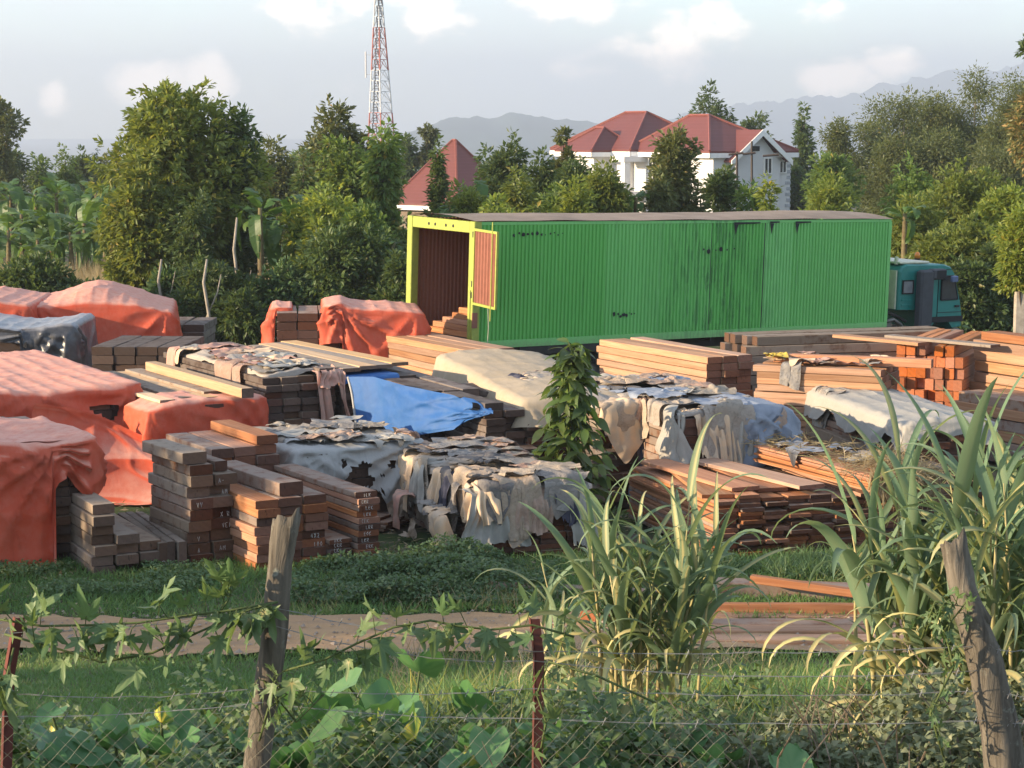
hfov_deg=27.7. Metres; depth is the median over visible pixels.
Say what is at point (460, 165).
bungalow
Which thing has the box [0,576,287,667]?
climbing vine
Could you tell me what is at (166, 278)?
bush
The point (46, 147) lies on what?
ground
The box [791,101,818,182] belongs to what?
broadleaf tree
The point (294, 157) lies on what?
broadleaf tree
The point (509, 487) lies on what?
rag heap
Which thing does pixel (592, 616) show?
beam
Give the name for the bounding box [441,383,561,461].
timber stack
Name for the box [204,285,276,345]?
bush
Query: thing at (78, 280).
bush
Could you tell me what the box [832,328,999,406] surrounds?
timber stack
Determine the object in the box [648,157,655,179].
window
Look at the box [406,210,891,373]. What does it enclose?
box trailer
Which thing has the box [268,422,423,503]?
plastic sheet
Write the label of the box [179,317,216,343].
timber stack
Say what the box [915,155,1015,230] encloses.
bush
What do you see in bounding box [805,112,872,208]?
gum tree
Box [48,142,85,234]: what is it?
broadleaf tree
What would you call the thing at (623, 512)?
bush
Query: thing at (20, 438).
red tarp
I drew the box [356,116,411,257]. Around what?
tree
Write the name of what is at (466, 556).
weeds
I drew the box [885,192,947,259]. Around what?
bush
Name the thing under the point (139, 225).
jackfruit tree
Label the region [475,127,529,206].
broadleaf tree
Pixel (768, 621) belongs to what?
beam
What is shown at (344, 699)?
taro plant
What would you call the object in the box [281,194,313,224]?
banana plant
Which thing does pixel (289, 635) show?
pebbles
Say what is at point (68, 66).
sky
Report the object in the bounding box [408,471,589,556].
timber stack
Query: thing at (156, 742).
taro plant
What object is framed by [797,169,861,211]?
broadleaf tree
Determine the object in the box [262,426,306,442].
rag heap
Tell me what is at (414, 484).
hanging cloths
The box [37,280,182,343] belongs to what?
red tarp
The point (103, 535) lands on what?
timber stack
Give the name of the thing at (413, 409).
blue tarp
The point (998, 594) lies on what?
cane grass clump
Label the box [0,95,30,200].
mango tree
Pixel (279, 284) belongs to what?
bush
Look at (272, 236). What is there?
banana plant
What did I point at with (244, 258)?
broadleaf tree
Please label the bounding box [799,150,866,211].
broadleaf tree
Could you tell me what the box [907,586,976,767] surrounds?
climbing vine
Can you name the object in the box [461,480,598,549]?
hanging cloths
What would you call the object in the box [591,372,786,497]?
rag heap
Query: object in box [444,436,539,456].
timber stack
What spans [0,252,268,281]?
dry grass
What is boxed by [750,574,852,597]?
beam
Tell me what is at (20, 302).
red tarp
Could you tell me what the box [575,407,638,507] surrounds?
timber stack
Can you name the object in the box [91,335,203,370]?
timber stack
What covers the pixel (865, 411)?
grey sheet
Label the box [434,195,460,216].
banana plant
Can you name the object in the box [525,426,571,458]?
timber stack
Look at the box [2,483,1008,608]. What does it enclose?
wood chips
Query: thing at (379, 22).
lattice mast
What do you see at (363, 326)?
red tarp
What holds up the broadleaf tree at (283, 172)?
on the ground at (46, 147)
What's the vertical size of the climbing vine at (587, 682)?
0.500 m
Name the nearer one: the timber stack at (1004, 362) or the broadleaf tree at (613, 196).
the timber stack at (1004, 362)
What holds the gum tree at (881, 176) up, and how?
on the ground at (46, 147)
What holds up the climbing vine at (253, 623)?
attached to the wire fence
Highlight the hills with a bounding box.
[272,112,596,170]
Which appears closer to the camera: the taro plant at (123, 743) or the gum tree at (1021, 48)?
the taro plant at (123, 743)
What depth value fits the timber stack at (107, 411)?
32.74 m
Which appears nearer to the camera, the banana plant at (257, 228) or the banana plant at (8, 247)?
the banana plant at (257, 228)
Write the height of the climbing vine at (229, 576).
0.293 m
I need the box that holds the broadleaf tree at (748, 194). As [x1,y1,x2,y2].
[731,178,765,210]
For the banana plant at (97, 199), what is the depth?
83.49 m
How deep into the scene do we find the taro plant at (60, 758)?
9.99 m
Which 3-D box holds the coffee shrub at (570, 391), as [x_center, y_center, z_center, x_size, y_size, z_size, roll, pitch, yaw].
[0.848,0.739,28.876,1.344,2.730,1.229,6,9,39]
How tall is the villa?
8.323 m
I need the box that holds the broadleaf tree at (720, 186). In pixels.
[699,163,743,211]
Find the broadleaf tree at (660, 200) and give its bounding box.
[639,164,678,212]
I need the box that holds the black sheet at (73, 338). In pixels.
[0,313,97,366]
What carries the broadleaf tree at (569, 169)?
on the ground at (46, 147)
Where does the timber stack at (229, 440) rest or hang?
on the ground at (46, 147)
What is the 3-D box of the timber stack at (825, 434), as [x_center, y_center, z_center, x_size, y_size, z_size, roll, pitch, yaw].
[5.459,1.252,32.362,0.666,0.791,5.643,-1,7,-11]
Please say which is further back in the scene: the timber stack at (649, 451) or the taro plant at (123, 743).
the timber stack at (649, 451)
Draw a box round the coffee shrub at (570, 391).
[531,337,618,521]
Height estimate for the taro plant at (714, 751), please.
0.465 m
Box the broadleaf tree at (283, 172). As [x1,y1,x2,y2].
[254,134,298,246]
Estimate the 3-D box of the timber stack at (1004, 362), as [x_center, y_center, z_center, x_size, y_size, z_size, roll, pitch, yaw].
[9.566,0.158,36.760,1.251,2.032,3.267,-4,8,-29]
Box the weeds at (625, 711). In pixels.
[0,650,835,767]
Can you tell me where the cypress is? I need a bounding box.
[87,148,101,199]
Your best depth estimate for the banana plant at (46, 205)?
89.13 m
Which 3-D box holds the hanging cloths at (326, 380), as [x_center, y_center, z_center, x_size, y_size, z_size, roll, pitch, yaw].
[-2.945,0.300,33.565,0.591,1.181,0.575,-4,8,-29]
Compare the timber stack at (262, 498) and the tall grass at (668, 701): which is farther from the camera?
the timber stack at (262, 498)
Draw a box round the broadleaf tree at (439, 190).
[420,133,451,216]
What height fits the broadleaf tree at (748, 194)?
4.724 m
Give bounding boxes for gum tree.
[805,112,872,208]
[846,119,890,210]
[849,84,938,164]
[852,123,929,215]
[895,85,981,146]
[902,117,983,222]
[921,59,998,177]
[946,132,1023,210]
[963,67,1023,191]
[1000,86,1023,177]
[1014,33,1023,58]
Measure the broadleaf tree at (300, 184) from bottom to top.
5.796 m
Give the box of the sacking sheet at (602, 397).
[526,370,649,407]
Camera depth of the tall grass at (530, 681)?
16.45 m
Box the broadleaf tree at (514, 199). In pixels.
[497,163,540,212]
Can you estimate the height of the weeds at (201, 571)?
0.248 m
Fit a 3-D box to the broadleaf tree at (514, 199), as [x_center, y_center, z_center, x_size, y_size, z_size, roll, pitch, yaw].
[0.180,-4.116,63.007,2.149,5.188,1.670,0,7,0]
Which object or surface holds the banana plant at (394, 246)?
on the ground at (46, 147)
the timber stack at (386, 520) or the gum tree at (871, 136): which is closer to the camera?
the timber stack at (386, 520)
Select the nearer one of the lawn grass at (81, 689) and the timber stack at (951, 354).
the lawn grass at (81, 689)
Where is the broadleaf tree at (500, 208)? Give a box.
[477,191,525,212]
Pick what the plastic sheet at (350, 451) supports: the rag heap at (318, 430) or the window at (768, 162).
the rag heap at (318, 430)
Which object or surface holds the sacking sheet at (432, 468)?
on the timber stack at (546, 542)
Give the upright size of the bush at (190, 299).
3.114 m
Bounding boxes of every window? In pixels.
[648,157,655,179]
[764,158,772,173]
[780,160,786,172]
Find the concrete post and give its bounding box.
[1013,291,1023,333]
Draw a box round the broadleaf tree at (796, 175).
[790,164,812,209]
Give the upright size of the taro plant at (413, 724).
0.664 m
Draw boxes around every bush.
[0,251,77,292]
[56,274,102,289]
[142,263,184,298]
[164,251,261,338]
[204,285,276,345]
[244,254,315,342]
[264,181,357,305]
[292,217,406,306]
[341,199,396,299]
[365,247,406,302]
[593,492,629,533]
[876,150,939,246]
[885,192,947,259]
[904,209,1005,266]
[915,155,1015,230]
[941,253,1012,333]
[970,238,1013,331]
[972,179,1023,233]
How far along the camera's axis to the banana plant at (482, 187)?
65.19 m
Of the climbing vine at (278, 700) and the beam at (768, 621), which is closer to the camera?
the climbing vine at (278, 700)
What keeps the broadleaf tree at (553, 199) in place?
on the ground at (46, 147)
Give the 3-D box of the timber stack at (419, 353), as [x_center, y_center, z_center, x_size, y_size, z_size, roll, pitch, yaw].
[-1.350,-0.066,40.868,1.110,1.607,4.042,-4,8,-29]
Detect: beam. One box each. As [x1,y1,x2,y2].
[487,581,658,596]
[580,609,609,621]
[652,634,942,648]
[653,624,902,633]
[658,611,895,617]
[707,618,901,624]
[713,577,869,601]
[715,602,859,613]
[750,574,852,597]
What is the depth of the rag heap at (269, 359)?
34.46 m
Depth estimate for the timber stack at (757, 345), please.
39.59 m
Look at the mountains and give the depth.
7079.88 m
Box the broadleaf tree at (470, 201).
[439,177,500,216]
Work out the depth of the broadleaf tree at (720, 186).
69.46 m
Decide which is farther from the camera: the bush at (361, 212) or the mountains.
the mountains
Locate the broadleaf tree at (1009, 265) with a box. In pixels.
[988,199,1023,304]
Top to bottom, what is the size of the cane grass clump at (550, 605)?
1.578 m
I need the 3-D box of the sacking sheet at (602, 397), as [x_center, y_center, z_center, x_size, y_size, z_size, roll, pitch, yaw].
[1.147,0.108,32.517,1.266,0.358,4.036,-3,8,-22]
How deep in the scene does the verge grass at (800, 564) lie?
25.81 m
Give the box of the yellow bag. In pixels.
[764,352,788,356]
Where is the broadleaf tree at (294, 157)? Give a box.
[285,149,301,200]
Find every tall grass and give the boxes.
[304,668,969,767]
[330,652,947,714]
[376,622,828,690]
[420,669,968,767]
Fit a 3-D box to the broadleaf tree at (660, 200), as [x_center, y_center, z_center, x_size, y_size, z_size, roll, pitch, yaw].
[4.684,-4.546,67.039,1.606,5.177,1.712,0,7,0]
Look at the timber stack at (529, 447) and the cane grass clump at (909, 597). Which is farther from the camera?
the timber stack at (529, 447)
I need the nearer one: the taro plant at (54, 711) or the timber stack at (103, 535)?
the taro plant at (54, 711)
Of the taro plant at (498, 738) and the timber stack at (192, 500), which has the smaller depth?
the taro plant at (498, 738)
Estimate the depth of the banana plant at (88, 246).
77.87 m
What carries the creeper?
on the ground at (46, 147)
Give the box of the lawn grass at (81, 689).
[0,644,1023,735]
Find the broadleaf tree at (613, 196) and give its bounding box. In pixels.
[570,155,634,212]
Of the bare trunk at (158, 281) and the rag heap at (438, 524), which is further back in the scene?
the bare trunk at (158, 281)
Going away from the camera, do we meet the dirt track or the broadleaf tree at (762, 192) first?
the dirt track
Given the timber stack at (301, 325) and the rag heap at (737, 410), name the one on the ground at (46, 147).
the timber stack at (301, 325)
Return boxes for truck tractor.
[887,252,962,329]
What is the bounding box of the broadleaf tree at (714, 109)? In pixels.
[674,79,738,123]
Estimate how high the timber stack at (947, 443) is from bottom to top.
1.276 m
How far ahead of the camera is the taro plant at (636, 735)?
10.30 m
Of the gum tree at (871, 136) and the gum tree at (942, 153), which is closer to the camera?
the gum tree at (942, 153)
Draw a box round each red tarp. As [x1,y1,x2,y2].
[0,285,50,317]
[0,350,143,424]
[0,416,107,567]
[0,434,62,442]
[32,403,154,504]
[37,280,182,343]
[121,390,268,439]
[261,300,292,342]
[316,295,431,357]
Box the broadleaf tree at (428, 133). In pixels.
[413,122,440,167]
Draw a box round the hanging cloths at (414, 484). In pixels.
[398,452,476,531]
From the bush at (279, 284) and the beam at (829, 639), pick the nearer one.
the beam at (829, 639)
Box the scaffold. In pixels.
[729,141,778,208]
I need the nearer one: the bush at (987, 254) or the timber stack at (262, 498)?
the timber stack at (262, 498)
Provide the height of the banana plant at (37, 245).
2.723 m
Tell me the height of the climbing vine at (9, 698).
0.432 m
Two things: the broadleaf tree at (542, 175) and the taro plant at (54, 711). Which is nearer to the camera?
the taro plant at (54, 711)
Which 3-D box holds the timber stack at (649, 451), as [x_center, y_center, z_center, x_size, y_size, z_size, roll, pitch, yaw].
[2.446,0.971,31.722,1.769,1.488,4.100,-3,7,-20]
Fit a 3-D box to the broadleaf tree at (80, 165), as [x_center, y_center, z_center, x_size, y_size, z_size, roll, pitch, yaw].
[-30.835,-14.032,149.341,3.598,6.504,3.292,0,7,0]
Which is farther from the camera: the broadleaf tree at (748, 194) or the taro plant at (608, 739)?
the broadleaf tree at (748, 194)
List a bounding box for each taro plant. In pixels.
[0,702,138,767]
[0,736,120,767]
[35,701,87,735]
[75,725,173,767]
[123,704,226,767]
[156,724,247,767]
[235,739,338,767]
[277,673,391,762]
[288,697,433,767]
[325,649,512,732]
[336,697,505,767]
[438,722,558,767]
[524,738,623,767]
[543,708,660,761]
[586,724,673,767]
[668,718,821,767]
[690,743,739,767]
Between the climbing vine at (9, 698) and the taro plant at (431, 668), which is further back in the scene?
the taro plant at (431, 668)
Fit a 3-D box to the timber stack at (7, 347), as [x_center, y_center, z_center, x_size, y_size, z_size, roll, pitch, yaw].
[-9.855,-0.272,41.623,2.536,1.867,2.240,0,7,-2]
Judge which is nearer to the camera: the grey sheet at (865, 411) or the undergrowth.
the grey sheet at (865, 411)
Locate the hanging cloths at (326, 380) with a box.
[311,364,351,420]
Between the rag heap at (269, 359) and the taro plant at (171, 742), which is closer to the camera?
the taro plant at (171, 742)
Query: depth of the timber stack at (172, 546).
26.33 m
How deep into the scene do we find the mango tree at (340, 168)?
71.17 m
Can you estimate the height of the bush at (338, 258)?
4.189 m
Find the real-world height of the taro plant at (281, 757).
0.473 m
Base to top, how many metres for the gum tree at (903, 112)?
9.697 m
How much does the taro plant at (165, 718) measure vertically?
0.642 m
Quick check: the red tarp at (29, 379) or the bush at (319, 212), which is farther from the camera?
the bush at (319, 212)
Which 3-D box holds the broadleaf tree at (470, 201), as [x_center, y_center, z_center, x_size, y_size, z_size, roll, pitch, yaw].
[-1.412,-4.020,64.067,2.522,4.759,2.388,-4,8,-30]
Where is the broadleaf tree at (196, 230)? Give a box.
[163,185,216,285]
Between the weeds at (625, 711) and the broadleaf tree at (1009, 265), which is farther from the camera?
the broadleaf tree at (1009, 265)
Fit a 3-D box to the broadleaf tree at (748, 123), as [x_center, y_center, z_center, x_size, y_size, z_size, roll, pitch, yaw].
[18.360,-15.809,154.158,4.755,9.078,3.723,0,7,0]
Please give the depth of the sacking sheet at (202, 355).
33.83 m
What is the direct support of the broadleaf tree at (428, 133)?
on the ground at (46, 147)
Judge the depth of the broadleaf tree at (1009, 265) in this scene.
43.74 m
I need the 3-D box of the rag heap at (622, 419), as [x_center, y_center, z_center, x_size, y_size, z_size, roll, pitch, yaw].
[1.104,0.772,32.584,1.504,1.652,4.248,-3,8,-22]
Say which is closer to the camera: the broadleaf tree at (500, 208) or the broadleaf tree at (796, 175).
the broadleaf tree at (500, 208)
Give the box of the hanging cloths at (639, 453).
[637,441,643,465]
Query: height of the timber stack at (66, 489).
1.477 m
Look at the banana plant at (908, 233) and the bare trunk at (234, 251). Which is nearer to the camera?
the bare trunk at (234, 251)
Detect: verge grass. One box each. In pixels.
[0,541,1023,618]
[690,542,938,581]
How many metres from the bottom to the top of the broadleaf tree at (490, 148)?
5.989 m
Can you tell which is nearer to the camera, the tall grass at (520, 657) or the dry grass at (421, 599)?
the tall grass at (520, 657)
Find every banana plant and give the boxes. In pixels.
[0,178,36,240]
[0,206,46,255]
[0,213,36,267]
[10,227,65,265]
[15,189,59,227]
[20,210,81,271]
[32,172,82,224]
[44,201,102,274]
[46,225,94,273]
[58,180,90,270]
[69,181,115,227]
[70,202,110,269]
[86,186,119,224]
[229,187,300,279]
[243,213,301,266]
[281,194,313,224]
[380,238,402,262]
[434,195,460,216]
[454,180,495,207]
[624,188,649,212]
[879,205,928,258]
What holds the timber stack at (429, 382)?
on the ground at (46, 147)
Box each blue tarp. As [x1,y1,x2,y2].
[345,368,399,384]
[347,376,492,434]
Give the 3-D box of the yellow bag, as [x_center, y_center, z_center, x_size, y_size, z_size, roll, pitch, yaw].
[4.356,-0.478,34.321,0.388,0.081,0.499,0,7,1]
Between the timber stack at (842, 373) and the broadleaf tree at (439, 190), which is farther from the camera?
the broadleaf tree at (439, 190)
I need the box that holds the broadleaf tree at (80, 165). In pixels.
[67,144,103,217]
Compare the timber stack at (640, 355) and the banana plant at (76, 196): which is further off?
the banana plant at (76, 196)
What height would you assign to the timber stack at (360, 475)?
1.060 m
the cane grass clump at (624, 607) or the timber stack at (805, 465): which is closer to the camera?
the cane grass clump at (624, 607)
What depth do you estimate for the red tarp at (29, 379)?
32.82 m
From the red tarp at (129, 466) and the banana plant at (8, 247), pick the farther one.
the banana plant at (8, 247)
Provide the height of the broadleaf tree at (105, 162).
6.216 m
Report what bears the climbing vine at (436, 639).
attached to the wire fence
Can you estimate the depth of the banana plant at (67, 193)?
87.54 m
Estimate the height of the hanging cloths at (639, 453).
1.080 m
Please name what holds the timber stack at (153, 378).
on the ground at (46, 147)
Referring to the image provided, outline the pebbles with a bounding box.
[0,516,900,654]
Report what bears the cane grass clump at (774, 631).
on the ground at (46, 147)
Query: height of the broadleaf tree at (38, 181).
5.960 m
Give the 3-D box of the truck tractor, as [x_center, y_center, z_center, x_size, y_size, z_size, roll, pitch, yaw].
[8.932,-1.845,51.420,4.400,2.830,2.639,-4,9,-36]
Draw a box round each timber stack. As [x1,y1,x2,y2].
[0,329,34,351]
[0,416,79,560]
[68,492,160,575]
[89,404,118,419]
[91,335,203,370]
[104,361,253,407]
[118,511,186,568]
[142,439,236,565]
[163,342,335,426]
[166,419,279,472]
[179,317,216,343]
[227,460,327,570]
[248,340,415,421]
[274,463,380,558]
[277,305,342,348]
[307,454,395,511]
[323,529,351,561]
[377,511,410,531]
[383,366,480,441]
[386,333,513,374]
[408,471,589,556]
[429,307,467,337]
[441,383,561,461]
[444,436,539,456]
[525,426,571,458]
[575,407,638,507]
[597,337,753,395]
[626,458,901,555]
[636,409,768,466]
[720,326,958,396]
[753,352,933,443]
[753,443,892,491]
[805,424,950,519]
[825,409,987,510]
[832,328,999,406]
[954,388,1023,461]
[968,330,1023,390]
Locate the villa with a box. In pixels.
[550,111,798,211]
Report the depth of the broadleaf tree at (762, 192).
63.71 m
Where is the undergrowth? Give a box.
[5,202,1012,332]
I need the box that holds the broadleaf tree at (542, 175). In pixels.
[515,145,560,211]
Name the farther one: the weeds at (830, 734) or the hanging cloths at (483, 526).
the hanging cloths at (483, 526)
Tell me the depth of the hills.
3847.56 m
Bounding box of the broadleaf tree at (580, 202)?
[541,174,598,212]
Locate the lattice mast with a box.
[365,0,394,140]
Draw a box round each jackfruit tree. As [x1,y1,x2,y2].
[83,76,277,272]
[89,147,190,288]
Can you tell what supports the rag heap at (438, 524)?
on the wood chips
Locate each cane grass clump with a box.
[479,526,613,712]
[505,457,794,710]
[604,413,775,706]
[762,489,951,717]
[771,354,1001,722]
[810,382,1023,749]
[855,371,1023,712]
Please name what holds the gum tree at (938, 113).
on the ground at (46, 147)
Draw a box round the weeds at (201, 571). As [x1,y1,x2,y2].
[0,558,319,598]
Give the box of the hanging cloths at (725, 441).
[674,407,755,463]
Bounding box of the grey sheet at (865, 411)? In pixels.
[801,387,997,451]
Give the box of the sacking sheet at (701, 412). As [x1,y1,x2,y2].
[600,382,750,420]
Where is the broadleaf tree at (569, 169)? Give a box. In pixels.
[548,154,592,198]
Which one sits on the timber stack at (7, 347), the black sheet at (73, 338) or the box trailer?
the black sheet at (73, 338)
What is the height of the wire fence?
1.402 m
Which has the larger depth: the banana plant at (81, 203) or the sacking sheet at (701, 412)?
the banana plant at (81, 203)
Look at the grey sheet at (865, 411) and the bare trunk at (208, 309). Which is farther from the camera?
the bare trunk at (208, 309)
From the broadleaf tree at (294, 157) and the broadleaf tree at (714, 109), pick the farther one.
the broadleaf tree at (714, 109)
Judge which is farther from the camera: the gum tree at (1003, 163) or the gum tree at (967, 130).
the gum tree at (967, 130)
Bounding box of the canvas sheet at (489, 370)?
[432,348,622,427]
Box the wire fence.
[0,507,1023,767]
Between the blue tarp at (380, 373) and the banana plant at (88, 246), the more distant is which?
the banana plant at (88, 246)
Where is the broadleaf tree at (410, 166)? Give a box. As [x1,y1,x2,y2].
[400,131,421,186]
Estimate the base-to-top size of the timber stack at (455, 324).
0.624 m
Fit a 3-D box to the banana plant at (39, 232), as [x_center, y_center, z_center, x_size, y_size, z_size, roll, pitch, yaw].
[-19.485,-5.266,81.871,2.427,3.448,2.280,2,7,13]
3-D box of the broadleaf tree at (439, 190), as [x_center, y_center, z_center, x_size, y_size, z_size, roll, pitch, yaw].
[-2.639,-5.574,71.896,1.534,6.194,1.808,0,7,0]
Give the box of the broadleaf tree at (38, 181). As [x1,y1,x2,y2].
[23,151,57,216]
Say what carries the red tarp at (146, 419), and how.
on the timber stack at (153, 378)
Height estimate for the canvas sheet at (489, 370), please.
0.575 m
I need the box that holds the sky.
[0,0,1023,138]
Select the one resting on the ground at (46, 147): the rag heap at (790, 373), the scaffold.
the scaffold
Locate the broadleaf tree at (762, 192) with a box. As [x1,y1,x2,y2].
[751,170,783,210]
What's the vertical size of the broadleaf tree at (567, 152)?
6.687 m
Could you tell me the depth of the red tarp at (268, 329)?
42.00 m
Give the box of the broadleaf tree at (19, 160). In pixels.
[1,147,35,216]
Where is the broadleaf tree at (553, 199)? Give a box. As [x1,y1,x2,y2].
[522,180,573,212]
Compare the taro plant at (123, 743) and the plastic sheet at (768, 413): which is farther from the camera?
the plastic sheet at (768, 413)
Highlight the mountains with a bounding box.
[669,61,1023,155]
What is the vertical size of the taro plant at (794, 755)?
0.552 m
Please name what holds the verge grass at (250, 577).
on the ground at (46, 147)
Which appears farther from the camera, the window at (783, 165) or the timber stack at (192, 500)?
the window at (783, 165)
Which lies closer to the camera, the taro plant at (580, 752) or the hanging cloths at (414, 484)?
the taro plant at (580, 752)
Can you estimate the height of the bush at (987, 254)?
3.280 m
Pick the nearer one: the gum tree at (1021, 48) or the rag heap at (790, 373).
the rag heap at (790, 373)
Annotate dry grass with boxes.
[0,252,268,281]
[236,575,657,614]
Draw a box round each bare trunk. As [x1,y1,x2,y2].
[157,259,175,296]
[202,259,220,316]
[232,217,251,280]
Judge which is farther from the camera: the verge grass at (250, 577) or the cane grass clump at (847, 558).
the verge grass at (250, 577)
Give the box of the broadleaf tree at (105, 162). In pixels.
[90,147,120,204]
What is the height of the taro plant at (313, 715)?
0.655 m
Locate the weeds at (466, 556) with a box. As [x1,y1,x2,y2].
[290,532,566,608]
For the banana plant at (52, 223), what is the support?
on the ground at (46, 147)
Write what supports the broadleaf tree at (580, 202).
on the ground at (46, 147)
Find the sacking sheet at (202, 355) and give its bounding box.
[179,344,317,376]
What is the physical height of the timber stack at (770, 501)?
0.883 m
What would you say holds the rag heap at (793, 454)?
on the timber stack at (805, 465)
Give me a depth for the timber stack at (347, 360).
34.94 m
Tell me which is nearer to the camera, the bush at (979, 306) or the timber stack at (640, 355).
the timber stack at (640, 355)
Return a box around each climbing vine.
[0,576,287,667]
[0,648,28,730]
[4,601,277,694]
[200,557,248,613]
[239,663,324,751]
[259,582,587,709]
[520,661,657,766]
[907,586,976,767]
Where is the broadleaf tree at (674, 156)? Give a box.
[644,122,714,212]
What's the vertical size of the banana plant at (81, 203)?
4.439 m
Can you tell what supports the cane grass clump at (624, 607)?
on the ground at (46, 147)
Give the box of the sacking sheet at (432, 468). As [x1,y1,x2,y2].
[427,456,591,488]
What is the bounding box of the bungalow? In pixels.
[397,139,480,233]
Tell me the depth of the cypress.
125.31 m
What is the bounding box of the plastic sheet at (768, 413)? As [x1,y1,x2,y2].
[680,392,802,467]
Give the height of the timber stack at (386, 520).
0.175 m
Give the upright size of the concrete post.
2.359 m
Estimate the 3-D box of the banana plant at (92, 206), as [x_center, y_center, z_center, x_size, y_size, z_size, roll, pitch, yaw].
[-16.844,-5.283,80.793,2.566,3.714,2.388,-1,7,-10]
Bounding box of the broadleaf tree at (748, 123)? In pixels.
[740,110,780,140]
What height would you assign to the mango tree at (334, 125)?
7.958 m
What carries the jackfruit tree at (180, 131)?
on the ground at (46, 147)
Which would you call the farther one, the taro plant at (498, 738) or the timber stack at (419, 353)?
the timber stack at (419, 353)
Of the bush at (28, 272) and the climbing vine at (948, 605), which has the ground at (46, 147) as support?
the bush at (28, 272)
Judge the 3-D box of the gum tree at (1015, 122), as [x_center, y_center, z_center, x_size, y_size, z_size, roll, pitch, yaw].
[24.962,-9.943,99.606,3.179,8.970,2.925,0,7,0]
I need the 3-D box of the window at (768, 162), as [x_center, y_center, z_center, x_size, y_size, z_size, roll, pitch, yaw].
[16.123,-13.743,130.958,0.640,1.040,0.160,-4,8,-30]
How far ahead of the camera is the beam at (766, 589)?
24.54 m
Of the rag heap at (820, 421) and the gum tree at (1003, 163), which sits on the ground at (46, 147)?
the gum tree at (1003, 163)
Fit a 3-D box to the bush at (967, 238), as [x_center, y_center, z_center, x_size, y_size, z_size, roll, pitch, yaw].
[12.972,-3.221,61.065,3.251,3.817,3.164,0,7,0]
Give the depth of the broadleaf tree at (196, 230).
58.29 m
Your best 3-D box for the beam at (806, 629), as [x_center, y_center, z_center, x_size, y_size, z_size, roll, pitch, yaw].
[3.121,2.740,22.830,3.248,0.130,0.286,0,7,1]
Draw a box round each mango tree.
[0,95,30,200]
[293,93,370,201]
[309,129,369,213]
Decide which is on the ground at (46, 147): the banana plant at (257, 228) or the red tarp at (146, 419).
the banana plant at (257, 228)
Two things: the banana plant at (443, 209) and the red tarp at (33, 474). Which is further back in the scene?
the banana plant at (443, 209)
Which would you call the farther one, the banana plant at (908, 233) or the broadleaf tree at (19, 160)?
the broadleaf tree at (19, 160)
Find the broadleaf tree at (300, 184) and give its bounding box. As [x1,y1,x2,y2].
[282,145,317,249]
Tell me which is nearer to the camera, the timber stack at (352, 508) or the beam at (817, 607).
the beam at (817, 607)
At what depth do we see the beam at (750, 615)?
23.47 m
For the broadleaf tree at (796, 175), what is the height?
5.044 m
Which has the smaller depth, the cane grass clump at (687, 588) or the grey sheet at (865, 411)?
the cane grass clump at (687, 588)
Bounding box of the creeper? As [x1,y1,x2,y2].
[654,658,1023,767]
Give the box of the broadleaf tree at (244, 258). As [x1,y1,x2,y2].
[206,101,278,285]
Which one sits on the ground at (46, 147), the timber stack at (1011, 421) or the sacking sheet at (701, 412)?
the timber stack at (1011, 421)
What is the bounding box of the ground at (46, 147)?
[0,139,1023,725]
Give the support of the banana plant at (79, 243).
on the ground at (46, 147)
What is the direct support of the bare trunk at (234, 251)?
on the ground at (46, 147)
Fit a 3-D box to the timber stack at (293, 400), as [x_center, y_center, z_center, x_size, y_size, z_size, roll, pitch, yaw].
[-4.521,0.417,35.242,1.341,1.823,4.780,-4,8,-29]
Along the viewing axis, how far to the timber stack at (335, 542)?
26.56 m
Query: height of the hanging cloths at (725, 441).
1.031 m
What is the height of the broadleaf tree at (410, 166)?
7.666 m
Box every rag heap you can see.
[166,342,319,383]
[252,415,419,448]
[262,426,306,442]
[387,489,460,550]
[403,434,588,547]
[508,370,674,463]
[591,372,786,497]
[763,351,889,390]
[774,440,888,466]
[812,385,845,439]
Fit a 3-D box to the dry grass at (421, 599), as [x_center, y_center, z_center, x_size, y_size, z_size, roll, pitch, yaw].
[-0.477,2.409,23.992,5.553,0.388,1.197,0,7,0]
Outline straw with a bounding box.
[741,431,972,510]
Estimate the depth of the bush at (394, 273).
56.26 m
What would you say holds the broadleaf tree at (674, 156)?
on the ground at (46, 147)
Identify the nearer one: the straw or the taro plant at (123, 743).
the taro plant at (123, 743)
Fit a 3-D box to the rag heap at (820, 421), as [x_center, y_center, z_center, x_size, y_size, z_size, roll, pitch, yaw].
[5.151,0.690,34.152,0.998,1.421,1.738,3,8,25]
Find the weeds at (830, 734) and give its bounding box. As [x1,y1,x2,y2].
[428,621,1023,767]
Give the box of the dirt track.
[0,610,944,656]
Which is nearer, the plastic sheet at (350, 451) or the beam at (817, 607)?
the beam at (817, 607)
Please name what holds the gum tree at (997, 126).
on the ground at (46, 147)
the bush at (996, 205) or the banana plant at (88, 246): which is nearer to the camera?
the bush at (996, 205)
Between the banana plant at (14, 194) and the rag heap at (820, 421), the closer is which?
the rag heap at (820, 421)
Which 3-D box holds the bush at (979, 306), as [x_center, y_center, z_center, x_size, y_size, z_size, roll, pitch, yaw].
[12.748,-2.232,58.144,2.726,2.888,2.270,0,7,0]
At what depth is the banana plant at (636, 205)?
65.73 m
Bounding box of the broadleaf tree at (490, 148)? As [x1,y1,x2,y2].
[472,142,494,192]
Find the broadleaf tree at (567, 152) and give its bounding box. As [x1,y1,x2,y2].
[551,125,577,182]

